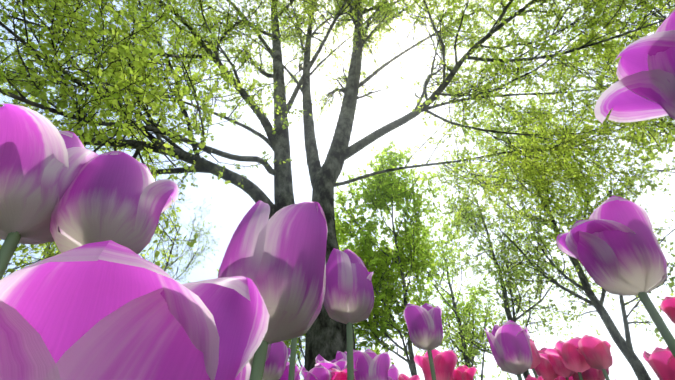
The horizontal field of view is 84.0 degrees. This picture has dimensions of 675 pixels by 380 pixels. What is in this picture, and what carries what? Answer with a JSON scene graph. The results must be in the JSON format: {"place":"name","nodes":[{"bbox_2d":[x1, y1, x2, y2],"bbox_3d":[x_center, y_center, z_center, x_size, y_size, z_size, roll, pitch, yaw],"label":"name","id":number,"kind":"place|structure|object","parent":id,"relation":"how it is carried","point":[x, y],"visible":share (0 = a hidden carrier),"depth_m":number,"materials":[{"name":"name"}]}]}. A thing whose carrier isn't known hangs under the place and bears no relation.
{"place":"outdoors","nodes":[
{"label":"outdoors","id":0,"kind":"place"},
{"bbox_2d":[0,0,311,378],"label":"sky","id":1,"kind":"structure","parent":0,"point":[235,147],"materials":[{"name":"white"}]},
{"bbox_2d":[0,0,674,371],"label":"tree","id":2,"kind":"object","parent":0,"point":[122,49],"depth_m":5.26,"materials":[{"name":"green plant"}]},
{"bbox_2d":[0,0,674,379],"bbox_3d":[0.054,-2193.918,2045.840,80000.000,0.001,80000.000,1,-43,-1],"label":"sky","id":3,"kind":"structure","parent":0,"point":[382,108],"depth_m":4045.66,"materials":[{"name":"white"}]},
{"bbox_2d":[529,0,674,286],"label":"tree","id":4,"kind":"object","parent":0,"point":[652,171],"depth_m":12.15,"materials":[{"name":"green plant"}]},
{"label":"ground","id":5,"kind":"structure","parent":0,"visible":0},
{"bbox_2d":[0,103,97,279],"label":"tulip","id":6,"kind":"object","parent":5,"relation":"on","point":[43,160],"visible":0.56,"depth_m":0.21,"materials":[{"name":"purple plant"}]},
{"bbox_2d":[0,149,176,265],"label":"tree","id":7,"kind":"object","parent":5,"relation":"on","point":[139,253],"depth_m":13.22,"materials":[{"name":"green plant"}]},
{"bbox_2d":[50,151,178,254],"bbox_3d":[-0.117,0.130,0.126,0.149,0.402,0.124,34,-53,-31],"label":"tulip","id":8,"kind":"object","parent":5,"relation":"on","point":[122,198],"visible":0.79,"depth_m":0.22,"materials":[{"name":"purple plant"}]},
{"bbox_2d":[0,240,269,379],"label":"tulip","id":9,"kind":"object","parent":5,"relation":"on","point":[108,310],"visible":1,"depth_m":0.07,"materials":[{"name":"purple plant"}]},
{"bbox_2d":[140,177,223,282],"bbox_3d":[-7.729,4.656,14.812,5.921,14.047,5.610,1,-43,-1],"label":"tree","id":10,"kind":"object","parent":5,"relation":"on","point":[208,233],"depth_m":16.87,"materials":[{"name":"green plant"}]},
{"bbox_2d":[235,362,250,379],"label":"tulip","id":11,"kind":"object","parent":5,"relation":"on","point":[244,373],"visible":0.02,"depth_m":0.28,"materials":[{"name":"purple plant"}]},
{"bbox_2d":[248,344,270,367],"bbox_3d":[-0.114,0.341,0.384,0.175,0.445,0.054,-29,-50,27],"label":"tulip","id":12,"kind":"object","parent":5,"relation":"on","point":[250,361],"visible":0.02,"depth_m":0.50,"materials":[{"name":"purple plant"}]},
{"bbox_2d":[218,200,327,379],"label":"tulip","id":13,"kind":"object","parent":5,"relation":"on","point":[278,258],"visible":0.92,"depth_m":0.19,"materials":[{"name":"purple plant"}]},
{"bbox_2d":[262,341,290,379],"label":"tulip","id":14,"kind":"object","parent":5,"relation":"on","point":[276,361],"visible":0.58,"depth_m":0.59,"materials":[{"name":"purple plant"}]},
{"bbox_2d":[288,337,296,379],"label":"tulip","id":15,"kind":"object","parent":5,"relation":"on","point":[292,359],"visible":0.04,"depth_m":0.41,"materials":[{"name":"green plant"}]},
{"bbox_2d":[283,226,365,379],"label":"tree","id":16,"kind":"object","parent":5,"relation":"on","point":[297,349],"depth_m":15.48,"materials":[{"name":"green plant"}]},
{"bbox_2d":[323,248,373,379],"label":"tulip","id":17,"kind":"object","parent":5,"relation":"on","point":[348,300],"visible":1,"depth_m":0.38,"materials":[{"name":"purple plant"}]},
{"bbox_2d":[334,139,449,375],"bbox_3d":[1.534,3.146,12.375,5.083,12.936,4.920,1,-43,-1],"label":"tree","id":18,"kind":"object","parent":5,"relation":"on","point":[383,268],"depth_m":12.87,"materials":[{"name":"green plant"}]},
{"bbox_2d":[403,303,442,379],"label":"tulip","id":19,"kind":"object","parent":5,"relation":"on","point":[424,325],"visible":1,"depth_m":0.55,"materials":[{"name":"purple plant"}]},
{"bbox_2d":[404,190,508,379],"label":"tree","id":20,"kind":"object","parent":5,"relation":"on","point":[426,299],"depth_m":20.64,"materials":[{"name":"green plant"}]},
{"bbox_2d":[279,296,674,379],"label":"tulip bed","id":21,"kind":"object","parent":5,"relation":"on","point":[586,357],"visible":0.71,"depth_m":0.70,"materials":[{"name":"pink plant"}]},
{"bbox_2d":[417,142,600,379],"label":"tree","id":22,"kind":"object","parent":5,"relation":"on","point":[470,330],"depth_m":14.90,"materials":[{"name":"green plant"}]},
{"bbox_2d":[485,320,532,379],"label":"tulip","id":23,"kind":"object","parent":5,"relation":"on","point":[509,342],"visible":1,"depth_m":0.52,"materials":[{"name":"purple plant"}]},
{"bbox_2d":[445,81,674,379],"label":"tree","id":24,"kind":"object","parent":5,"relation":"on","point":[542,238],"depth_m":12.21,"materials":[{"name":"green plant"}]},
{"bbox_2d":[556,195,674,357],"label":"tulip","id":25,"kind":"object","parent":5,"relation":"on","point":[611,244],"visible":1,"depth_m":0.30,"materials":[{"name":"purple plant"}]},
{"bbox_2d":[594,9,674,122],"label":"tulip","id":26,"kind":"object","parent":5,"relation":"on","point":[642,88],"visible":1,"depth_m":0.24,"materials":[{"name":"purple plant"}]}
]}

